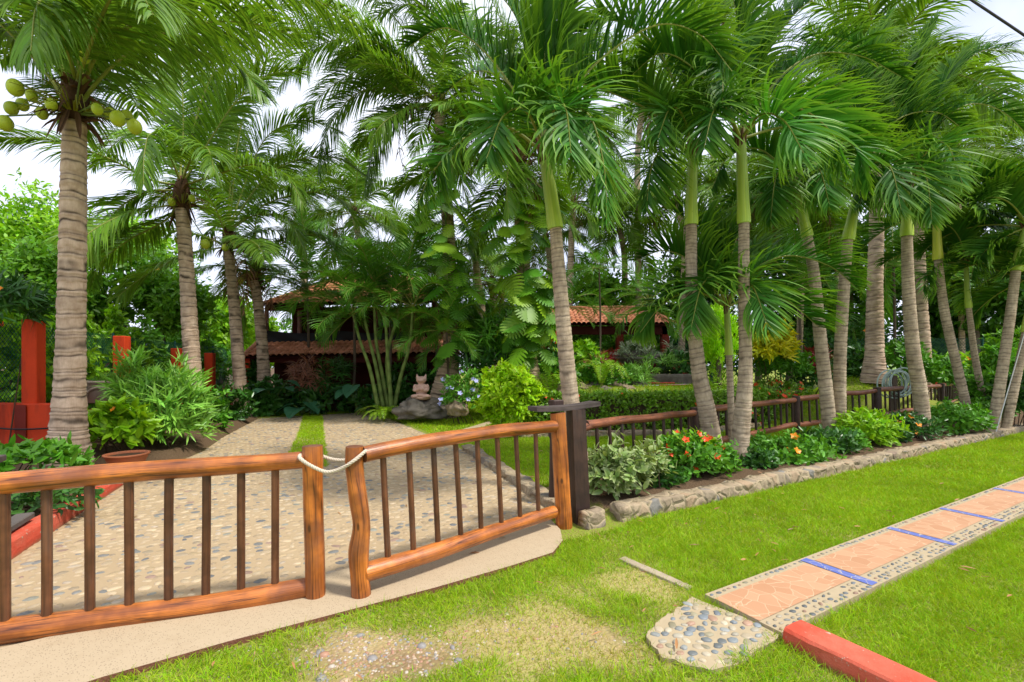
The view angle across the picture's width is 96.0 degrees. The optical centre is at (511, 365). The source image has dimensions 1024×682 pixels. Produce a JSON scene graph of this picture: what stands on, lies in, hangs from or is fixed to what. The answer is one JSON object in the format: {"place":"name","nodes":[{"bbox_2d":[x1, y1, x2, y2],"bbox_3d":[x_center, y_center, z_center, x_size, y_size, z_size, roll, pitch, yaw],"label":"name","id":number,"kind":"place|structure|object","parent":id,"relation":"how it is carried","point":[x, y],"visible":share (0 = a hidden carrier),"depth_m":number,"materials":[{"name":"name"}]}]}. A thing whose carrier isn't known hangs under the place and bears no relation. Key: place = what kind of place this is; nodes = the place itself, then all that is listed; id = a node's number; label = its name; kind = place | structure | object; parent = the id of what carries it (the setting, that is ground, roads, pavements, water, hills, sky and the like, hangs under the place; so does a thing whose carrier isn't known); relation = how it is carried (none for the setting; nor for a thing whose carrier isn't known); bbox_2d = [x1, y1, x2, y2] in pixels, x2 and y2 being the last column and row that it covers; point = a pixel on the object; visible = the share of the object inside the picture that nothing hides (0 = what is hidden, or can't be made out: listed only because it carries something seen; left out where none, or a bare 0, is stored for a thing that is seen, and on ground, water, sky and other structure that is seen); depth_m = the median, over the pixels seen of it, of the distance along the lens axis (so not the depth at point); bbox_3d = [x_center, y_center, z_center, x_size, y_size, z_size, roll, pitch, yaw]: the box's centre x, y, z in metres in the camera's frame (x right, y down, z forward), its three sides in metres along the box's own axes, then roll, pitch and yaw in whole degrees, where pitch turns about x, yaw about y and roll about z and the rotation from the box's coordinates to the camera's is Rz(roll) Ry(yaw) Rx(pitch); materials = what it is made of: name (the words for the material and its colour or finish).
{"place":"outdoors","nodes":[
{"label":"outdoors","id":0,"kind":"place"},
{"bbox_2d":[0,412,545,647],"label":"driveway","id":1,"kind":"structure","parent":0,"point":[274,435],"depth_m":4.76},
{"bbox_2d":[0,444,325,644],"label":"log gate","id":2,"kind":"structure","parent":1,"relation":"on","point":[47,621],"depth_m":2.85,"materials":[{"name":"brown wood"}]},
{"bbox_2d":[288,415,329,466],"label":"grass strip","id":3,"kind":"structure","parent":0,"point":[317,430],"depth_m":10.53,"materials":[{"name":"green plant"}]},
{"bbox_2d":[0,0,1023,368],"label":"sky","id":4,"kind":"structure","parent":0,"point":[979,21],"materials":[{"name":"white"}]},
{"bbox_2d":[2,367,1023,681],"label":"ground","id":5,"kind":"structure","parent":0,"point":[200,443],"depth_m":2.89,"materials":[{"name":"green plant"}]},
{"bbox_2d":[0,267,56,442],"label":"plumeria shrub","id":6,"kind":"object","parent":5,"relation":"on","point":[14,292],"visible":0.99,"depth_m":6.93,"materials":[{"name":"green plant"}]},
{"bbox_2d":[0,229,91,315],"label":"shade tree","id":7,"kind":"object","parent":5,"relation":"on","point":[37,263],"visible":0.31,"depth_m":12.57,"materials":[{"name":"green plant"}]},
{"bbox_2d":[0,430,100,471],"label":"shrub","id":8,"kind":"object","parent":5,"relation":"on","point":[40,451],"visible":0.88,"depth_m":5.29,"materials":[{"name":"green plant"}]},
{"bbox_2d":[0,167,100,264],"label":"shade tree","id":9,"kind":"object","parent":5,"relation":"on","point":[10,227],"visible":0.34,"depth_m":14.90,"materials":[{"name":"green plant"}]},
{"bbox_2d":[11,464,105,515],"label":"shrub","id":10,"kind":"object","parent":5,"relation":"on","point":[30,499],"visible":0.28,"depth_m":4.54,"materials":[{"name":"green plant"}]},
{"bbox_2d":[11,483,122,559],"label":"painted kerb","id":11,"kind":"structure","parent":5,"relation":"on","point":[26,536],"depth_m":4.18,"materials":[{"name":"red paint"}]},
{"bbox_2d":[52,269,136,331],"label":"shade tree","id":12,"kind":"object","parent":5,"relation":"on","point":[97,305],"visible":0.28,"depth_m":15.71,"materials":[{"name":"green plant"}]},
{"bbox_2d":[0,319,232,445],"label":"red wall","id":13,"kind":"structure","parent":5,"relation":"on","point":[32,409],"depth_m":7.11,"materials":[{"name":"paint"}]},
{"bbox_2d":[0,322,232,407],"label":"fence","id":14,"kind":"object","parent":5,"relation":"on","point":[220,372],"visible":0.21,"depth_m":9.69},
{"bbox_2d":[0,275,161,408],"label":"creeper","id":15,"kind":"object","parent":14,"relation":"attached to","point":[116,321],"visible":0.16,"depth_m":9.24,"materials":[{"name":"green plant"}]},
{"bbox_2d":[135,317,232,394],"bbox_3d":[-10.736,0.120,15.611,1.283,3.062,7.739,0,0,-17],"label":"creeper","id":16,"kind":"object","parent":14,"relation":"attached to","point":[153,335],"visible":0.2,"depth_m":14.72,"materials":[{"name":"green plant"}]},
{"bbox_2d":[87,392,163,452],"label":"croton shrub","id":17,"kind":"object","parent":5,"relation":"on","point":[110,418],"visible":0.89,"depth_m":7.15,"materials":[{"name":"green plant"}]},
{"bbox_2d":[94,338,167,403],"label":"oleander","id":18,"kind":"object","parent":5,"relation":"on","point":[136,358],"visible":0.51,"depth_m":8.08,"materials":[{"name":"green plant"}]},
{"bbox_2d":[87,235,225,368],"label":"shade tree","id":19,"kind":"object","parent":5,"relation":"on","point":[157,300],"visible":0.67,"depth_m":16.12,"materials":[{"name":"green plant"}]},
{"bbox_2d":[98,347,227,447],"bbox_3d":[-6.369,0.552,8.402,2.145,1.849,1.887,0,0,0],"label":"oleander","id":20,"kind":"object","parent":5,"relation":"on","point":[193,406],"visible":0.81,"depth_m":8.12,"materials":[{"name":"green plant"}]},
{"bbox_2d":[0,0,341,393],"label":"coconut palm","id":21,"kind":"object","parent":5,"relation":"on","point":[176,145],"visible":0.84,"depth_m":11.12,"materials":[{"name":"green plant"}]},
{"bbox_2d":[0,0,373,466],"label":"coconut palm","id":22,"kind":"object","parent":5,"relation":"on","point":[91,46],"visible":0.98,"depth_m":6.35,"materials":[{"name":"green plant"}]},
{"bbox_2d":[201,293,254,383],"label":"shade tree","id":23,"kind":"object","parent":5,"relation":"on","point":[223,336],"visible":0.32,"depth_m":22.39,"materials":[{"name":"green plant"}]},
{"bbox_2d":[207,382,259,419],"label":"bushy shrub","id":24,"kind":"object","parent":5,"relation":"on","point":[241,411],"visible":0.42,"depth_m":12.52,"materials":[{"name":"green plant"}]},
{"bbox_2d":[101,12,373,416],"bbox_3d":[-8.110,-4.865,14.667,7.724,13.101,5.606,0,0,0],"label":"coconut palm","id":25,"kind":"object","parent":5,"relation":"on","point":[217,198],"visible":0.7,"depth_m":14.43,"materials":[{"name":"green plant"}]},
{"bbox_2d":[236,373,295,416],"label":"bushy shrub","id":26,"kind":"object","parent":5,"relation":"on","point":[270,406],"visible":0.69,"depth_m":14.76,"materials":[{"name":"green plant"}]},
{"bbox_2d":[192,148,346,402],"bbox_3d":[-8.605,-2.926,16.271,4.936,9.199,4.233,0,0,-35],"label":"coconut palm","id":27,"kind":"object","parent":5,"relation":"on","point":[262,353],"visible":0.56,"depth_m":15.86,"materials":[{"name":"green plant"}]},
{"bbox_2d":[0,520,562,681],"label":"driveway apron","id":28,"kind":"object","parent":5,"relation":"on","point":[100,655],"visible":0.61,"depth_m":2.79,"materials":[{"name":"concrete"}]},
{"bbox_2d":[234,128,359,287],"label":"coconut palm","id":29,"kind":"object","parent":5,"relation":"on","point":[287,211],"visible":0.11,"depth_m":29.55,"materials":[{"name":"green plant"}]},
{"bbox_2d":[237,202,369,381],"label":"feather palm","id":30,"kind":"object","parent":5,"relation":"on","point":[312,252],"visible":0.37,"depth_m":17.22,"materials":[{"name":"green plant"}]},
{"bbox_2d":[282,352,336,410],"bbox_3d":[-6.995,0.583,15.870,1.963,2.104,1.917,0,0,16],"label":"dracaena","id":31,"kind":"object","parent":5,"relation":"on","point":[299,372],"visible":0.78,"depth_m":15.43,"materials":[{"name":"red plant"}]},
{"bbox_2d":[294,383,356,414],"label":"shade shrub","id":32,"kind":"object","parent":5,"relation":"on","point":[341,404],"visible":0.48,"depth_m":15.08,"materials":[{"name":"green plant"}]},
{"bbox_2d":[304,353,356,411],"bbox_3d":[-6.284,0.579,15.872,1.930,2.114,1.590,0,0,0],"label":"dracaena","id":33,"kind":"object","parent":5,"relation":"on","point":[346,369],"visible":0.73,"depth_m":15.72,"materials":[{"name":"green plant"}]},
{"bbox_2d":[258,220,419,384],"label":"feather palm","id":34,"kind":"object","parent":5,"relation":"on","point":[337,253],"visible":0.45,"depth_m":15.70,"materials":[{"name":"green plant"}]},
{"bbox_2d":[269,133,422,274],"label":"coconut palm","id":35,"kind":"object","parent":5,"relation":"on","point":[354,186],"visible":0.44,"depth_m":23.46,"materials":[{"name":"green plant"}]},
{"bbox_2d":[244,277,459,409],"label":"house","id":36,"kind":"structure","parent":5,"relation":"on","point":[284,347],"depth_m":18.08,"materials":[{"name":"wood"}]},
{"bbox_2d":[286,207,474,406],"bbox_3d":[-3.898,-1.578,13.908,5.646,5.686,4.374,0,0,0],"label":"areca palm","id":37,"kind":"object","parent":5,"relation":"on","point":[373,274],"visible":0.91,"depth_m":13.61,"materials":[{"name":"green plant"}]},
{"bbox_2d":[312,233,469,370],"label":"feather palm","id":38,"kind":"object","parent":5,"relation":"on","point":[338,324],"visible":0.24,"depth_m":15.37,"materials":[{"name":"green plant"}]},
{"bbox_2d":[274,0,530,418],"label":"coconut palm","id":39,"kind":"object","parent":5,"relation":"on","point":[392,76],"visible":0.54,"depth_m":13.88,"materials":[{"name":"green plant"}]},
{"bbox_2d":[420,327,481,374],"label":"climbing vine","id":40,"kind":"object","parent":39,"relation":"attached to","point":[447,349],"visible":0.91,"depth_m":13.41,"materials":[{"name":"green plant"}]},
{"bbox_2d":[409,172,494,344],"bbox_3d":[-1.822,-3.187,13.708,2.592,5.076,1.793,0,0,0],"label":"climbing vine","id":41,"kind":"object","parent":39,"relation":"attached to","point":[441,244],"visible":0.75,"depth_m":13.44,"materials":[{"name":"green plant"}]},
{"bbox_2d":[391,397,449,418],"bbox_3d":[-2.563,1.168,13.082,1.690,0.621,1.079,0,0,-15],"label":"boulder","id":42,"kind":"object","parent":5,"relation":"on","point":[413,408],"visible":0.91,"depth_m":12.78,"materials":[{"name":"grey stone"}]},
{"bbox_2d":[205,607,636,681],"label":"loose gravel","id":43,"kind":"structure","parent":5,"relation":"on","point":[369,657],"depth_m":2.56,"materials":[{"name":"beige gravel"}]},
{"bbox_2d":[351,213,508,372],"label":"feather palm","id":44,"kind":"object","parent":5,"relation":"on","point":[457,246],"visible":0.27,"depth_m":15.89,"materials":[{"name":"green plant"}]},
{"bbox_2d":[393,275,491,419],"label":"feather palm","id":45,"kind":"object","parent":5,"relation":"on","point":[438,319],"visible":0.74,"depth_m":13.31,"materials":[{"name":"green plant"}]},
{"bbox_2d":[437,367,484,423],"bbox_3d":[-1.280,0.801,12.585,1.484,1.669,1.378,0,0,20],"label":"plumbago","id":46,"kind":"object","parent":5,"relation":"on","point":[452,387],"visible":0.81,"depth_m":12.39,"materials":[{"name":"green plant"}]},
{"bbox_2d":[451,340,514,386],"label":"spiky shrub","id":47,"kind":"object","parent":5,"relation":"on","point":[489,360],"visible":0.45,"depth_m":13.69,"materials":[{"name":"green plant"}]},
{"bbox_2d":[446,307,543,412],"bbox_3d":[-0.557,-0.131,14.635,3.306,3.515,3.004,0,0,0],"label":"spiky shrub","id":48,"kind":"object","parent":5,"relation":"on","point":[490,323],"visible":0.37,"depth_m":13.89,"materials":[{"name":"green plant"}]},
{"bbox_2d":[354,0,638,382],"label":"coconut palm","id":49,"kind":"object","parent":5,"relation":"on","point":[399,188],"visible":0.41,"depth_m":13.78,"materials":[{"name":"green plant"}]},
{"bbox_2d":[474,162,570,365],"bbox_3d":[0.362,-2.888,13.338,2.998,6.056,1.852,0,0,0],"label":"climbing vine","id":50,"kind":"object","parent":49,"relation":"attached to","point":[528,303],"visible":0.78,"depth_m":13.02,"materials":[{"name":"green plant"}]},
{"bbox_2d":[461,444,554,506],"bbox_3d":[-0.163,1.542,6.925,0.250,0.127,3.928,0,0,-21],"label":"stone edging","id":51,"kind":"object","parent":5,"relation":"on","point":[508,473],"visible":0.77,"depth_m":6.30,"materials":[{"name":"grey stone"}]},
{"bbox_2d":[474,357,547,424],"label":"lime bush","id":52,"kind":"object","parent":5,"relation":"on","point":[501,397],"visible":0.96,"depth_m":10.24,"materials":[{"name":"green plant"}]},
{"bbox_2d":[494,175,591,284],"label":"coconut palm","id":53,"kind":"object","parent":5,"relation":"on","point":[535,253],"visible":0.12,"depth_m":30.08,"materials":[{"name":"green plant"}]},
{"bbox_2d":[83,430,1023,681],"bbox_3d":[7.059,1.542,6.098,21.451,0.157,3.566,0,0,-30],"label":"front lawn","id":54,"kind":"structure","parent":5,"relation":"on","point":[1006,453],"depth_m":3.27,"materials":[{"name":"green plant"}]},
{"bbox_2d":[528,399,600,524],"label":"gate pier","id":55,"kind":"structure","parent":5,"relation":"on","point":[577,453],"depth_m":4.67,"materials":[{"name":"brown wood"}]},
{"bbox_2d":[345,412,571,598],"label":"log gate","id":56,"kind":"structure","parent":55,"relation":"attached to","point":[364,570],"depth_m":3.58,"materials":[{"name":"brown wood"}]},
{"bbox_2d":[393,0,747,484],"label":"manila palm","id":57,"kind":"object","parent":5,"relation":"on","point":[544,73],"visible":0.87,"depth_m":5.64,"materials":[{"name":"green plant"}]},
{"bbox_2d":[550,267,615,341],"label":"feather palm","id":58,"kind":"object","parent":5,"relation":"on","point":[576,298],"visible":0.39,"depth_m":18.38,"materials":[{"name":"green plant"}]},
{"bbox_2d":[528,136,644,305],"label":"coconut palm","id":59,"kind":"object","parent":5,"relation":"on","point":[585,214],"visible":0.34,"depth_m":24.49,"materials":[{"name":"green plant"}]},
{"bbox_2d":[566,238,638,354],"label":"feather palm","id":60,"kind":"object","parent":5,"relation":"on","point":[596,256],"visible":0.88,"depth_m":16.90,"materials":[{"name":"green plant"}]},
{"bbox_2d":[565,251,651,338],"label":"jungle tree","id":61,"kind":"object","parent":5,"relation":"on","point":[611,281],"visible":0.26,"depth_m":25.50,"materials":[{"name":"green plant"}]},
{"bbox_2d":[544,306,688,376],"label":"garden pavilion","id":62,"kind":"structure","parent":5,"relation":"on","point":[660,328],"depth_m":20.25,"materials":[{"name":"tile"}]},
{"bbox_2d":[562,166,678,325],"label":"coconut palm","id":63,"kind":"object","parent":5,"relation":"on","point":[646,259],"visible":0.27,"depth_m":26.84,"materials":[{"name":"green plant"}]},
{"bbox_2d":[372,375,872,487],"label":"lawn","id":64,"kind":"structure","parent":5,"relation":"on","point":[526,444],"depth_m":10.30,"materials":[{"name":"green plant"}]},
{"bbox_2d":[587,427,666,500],"bbox_3d":[1.217,1.147,5.362,0.971,0.802,0.858,0,0,-22],"label":"variegated shrub","id":65,"kind":"object","parent":5,"relation":"on","point":[604,464],"visible":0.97,"depth_m":5.16,"materials":[{"name":"green plant"}]},
{"bbox_2d":[595,258,684,372],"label":"feather palm","id":66,"kind":"object","parent":5,"relation":"on","point":[672,325],"visible":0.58,"depth_m":18.39,"materials":[{"name":"green plant"}]},
{"bbox_2d":[513,384,779,429],"bbox_3d":[3.752,1.076,11.507,7.663,1.182,1.779,0,0,-17],"label":"hedge","id":67,"kind":"object","parent":5,"relation":"on","point":[624,401],"visible":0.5,"depth_m":10.74,"materials":[{"name":"green plant"}]},
{"bbox_2d":[589,30,707,325],"bbox_3d":[7.519,-8.773,26.056,7.739,19.665,7.022,0,0,0],"label":"coconut palm","id":68,"kind":"object","parent":5,"relation":"on","point":[623,108],"visible":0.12,"depth_m":25.87,"materials":[{"name":"green plant"}]},
{"bbox_2d":[601,135,762,350],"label":"coconut palm","id":69,"kind":"object","parent":5,"relation":"on","point":[682,166],"visible":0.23,"depth_m":22.85,"materials":[{"name":"green plant"}]},
{"bbox_2d":[646,429,734,479],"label":"ixora bush","id":70,"kind":"object","parent":5,"relation":"on","point":[717,460],"visible":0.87,"depth_m":6.15,"materials":[{"name":"green plant"}]},
{"bbox_2d":[570,0,841,447],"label":"manila palm","id":71,"kind":"object","parent":5,"relation":"on","point":[653,90],"visible":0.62,"depth_m":6.96,"materials":[{"name":"green plant"}]},
{"bbox_2d":[646,597,779,673],"bbox_3d":[1.138,1.602,2.674,0.748,0.092,0.572,0,0,-43],"label":"footpath landing","id":72,"kind":"object","parent":5,"relation":"on","point":[704,633],"visible":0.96,"depth_m":2.67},
{"bbox_2d":[701,300,738,388],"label":"conifer","id":73,"kind":"object","parent":5,"relation":"on","point":[713,348],"visible":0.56,"depth_m":12.72,"materials":[{"name":"green plant"}]},
{"bbox_2d":[622,182,873,442],"bbox_3d":[4.197,-0.743,7.823,4.593,4.744,2.673,0,0,-23],"label":"manila palm","id":74,"kind":"object","parent":5,"relation":"on","point":[717,257],"visible":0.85,"depth_m":7.61,"materials":[{"name":"green plant"}]},
{"bbox_2d":[548,383,957,497],"bbox_3d":[8.170,1.082,11.224,19.533,1.165,1.032,0,0,-35],"label":"log fence","id":75,"kind":"object","parent":5,"relation":"on","point":[692,415],"visible":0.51,"depth_m":9.69,"materials":[{"name":"brown wood"}]},
{"bbox_2d":[660,120,851,249],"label":"coconut palm","id":76,"kind":"object","parent":5,"relation":"on","point":[710,185],"visible":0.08,"depth_m":21.24,"materials":[{"name":"green plant"}]},
{"bbox_2d":[616,0,917,466],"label":"manila palm","id":77,"kind":"object","parent":5,"relation":"on","point":[823,118],"visible":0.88,"depth_m":6.73,"materials":[{"name":"green plant"}]},
{"bbox_2d":[737,317,804,405],"bbox_3d":[7.533,-0.152,13.411,1.839,2.580,1.658,0,0,0],"label":"croton shrub","id":78,"kind":"object","parent":5,"relation":"on","point":[780,345],"visible":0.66,"depth_m":13.02,"materials":[{"name":"yellow plant"}]},
{"bbox_2d":[752,346,816,389],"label":"garden shrub","id":79,"kind":"object","parent":5,"relation":"on","point":[787,365],"visible":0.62,"depth_m":13.42,"materials":[{"name":"green plant"}]},
{"bbox_2d":[719,134,868,392],"bbox_3d":[12.356,-4.721,19.644,6.614,12.011,7.646,0,0,27],"label":"coconut palm","id":80,"kind":"object","parent":5,"relation":"on","point":[759,232],"visible":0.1,"depth_m":20.18,"materials":[{"name":"green plant"}]},
{"bbox_2d":[749,427,846,465],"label":"shrub","id":81,"kind":"object","parent":5,"relation":"on","point":[786,447],"visible":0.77,"depth_m":7.26,"materials":[{"name":"green plant"}]},
{"bbox_2d":[698,53,903,429],"bbox_3d":[5.538,-2.412,8.862,3.731,8.015,2.880,0,0,0],"label":"manila palm","id":82,"kind":"object","parent":5,"relation":"on","point":[777,203],"visible":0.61,"depth_m":8.85,"materials":[{"name":"green plant"}]},
{"bbox_2d":[578,423,1023,529],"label":"stone wall","id":83,"kind":"structure","parent":5,"relation":"on","point":[592,517],"depth_m":5.88,"materials":[{"name":"grey stone"}]},
{"bbox_2d":[737,203,867,387],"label":"jungle tree","id":84,"kind":"object","parent":5,"relation":"on","point":[789,313],"visible":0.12,"depth_m":23.23,"materials":[{"name":"green plant"}]},
{"bbox_2d":[733,220,900,392],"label":"tree","id":85,"kind":"object","parent":5,"relation":"on","point":[831,287],"visible":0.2,"depth_m":16.99,"materials":[{"name":"green plant"}]},
{"bbox_2d":[790,424,873,454],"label":"shrub","id":86,"kind":"object","parent":5,"relation":"on","point":[845,442],"visible":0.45,"depth_m":7.95,"materials":[{"name":"green plant"}]},
{"bbox_2d":[783,620,936,681],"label":"painted kerb","id":87,"kind":"structure","parent":5,"relation":"on","point":[836,653],"depth_m":2.39,"materials":[{"name":"red paint"}]},
{"bbox_2d":[705,476,1023,638],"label":"footpath","id":88,"kind":"structure","parent":5,"relation":"on","point":[780,597],"depth_m":3.61,"materials":[{"name":"orange tile"}]},
{"bbox_2d":[830,405,910,446],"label":"shrub","id":89,"kind":"object","parent":5,"relation":"on","point":[881,428],"visible":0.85,"depth_m":8.61,"materials":[{"name":"green plant"}]},
{"bbox_2d":[786,4,980,424],"bbox_3d":[7.250,-3.207,9.098,3.902,9.559,2.380,0,0,-34],"label":"manila palm","id":90,"kind":"object","parent":5,"relation":"on","point":[888,196],"visible":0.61,"depth_m":9.19,"materials":[{"name":"green plant"}]},
{"bbox_2d":[757,0,1023,383],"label":"coconut palm","id":91,"kind":"object","parent":5,"relation":"on","point":[874,360],"visible":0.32,"depth_m":13.68,"materials":[{"name":"green plant"}]},
{"bbox_2d":[883,409,952,439],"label":"shrub","id":92,"kind":"object","parent":5,"relation":"on","point":[917,424],"visible":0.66,"depth_m":9.29,"materials":[{"name":"green plant"}]},
{"bbox_2d":[814,34,1023,398],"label":"coconut palm","id":93,"kind":"object","parent":5,"relation":"on","point":[922,307],"visible":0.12,"depth_m":16.28,"materials":[{"name":"green plant"}]},
{"bbox_2d":[829,10,1023,438],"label":"manila palm","id":94,"kind":"object","parent":5,"relation":"on","point":[923,123],"visible":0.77,"depth_m":9.42,"materials":[{"name":"green plant"}]},
{"bbox_2d":[846,128,1023,409],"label":"manila palm","id":95,"kind":"object","parent":5,"relation":"on","point":[938,254],"visible":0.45,"depth_m":11.21,"materials":[{"name":"green plant"}]},
{"bbox_2d":[905,349,968,399],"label":"garden shrub","id":96,"kind":"object","parent":5,"relation":"on","point":[934,372],"visible":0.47,"depth_m":14.85,"materials":[{"name":"green plant"}]},
{"bbox_2d":[874,203,1023,399],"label":"manila palm","id":97,"kind":"object","parent":5,"relation":"on","point":[955,228],"visible":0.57,"depth_m":11.58,"materials":[{"name":"green plant"}]},
{"bbox_2d":[889,46,1023,361],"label":"coconut palm","id":98,"kind":"object","parent":5,"relation":"on","point":[1007,144],"visible":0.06,"depth_m":21.57,"materials":[{"name":"green plant"}]},
{"bbox_2d":[930,396,997,434],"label":"shrub","id":99,"kind":"object","parent":5,"relation":"on","point":[969,418],"visible":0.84,"depth_m":10.03,"materials":[{"name":"green plant"}]},
{"bbox_2d":[913,159,1023,429],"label":"manila palm","id":100,"kind":"object","parent":5,"relation":"on","point":[1013,207],"visible":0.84,"depth_m":10.54,"materials":[{"name":"green plant"}]},
{"bbox_2d":[926,227,1023,371],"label":"jungle tree","id":101,"kind":"object","parent":5,"relation":"on","point":[994,321],"visible":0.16,"depth_m":21.42,"materials":[{"name":"green plant"}]},
{"bbox_2d":[943,210,1023,428],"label":"manila palm","id":102,"kind":"object","parent":5,"relation":"on","point":[1013,391],"visible":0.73,"depth_m":11.12,"materials":[{"name":"green plant"}]},
{"bbox_2d":[807,214,979,355],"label":"tree","id":103,"kind":"object","parent":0,"point":[892,263],"visible":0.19,"depth_m":17.96,"materials":[{"name":"green plant"}]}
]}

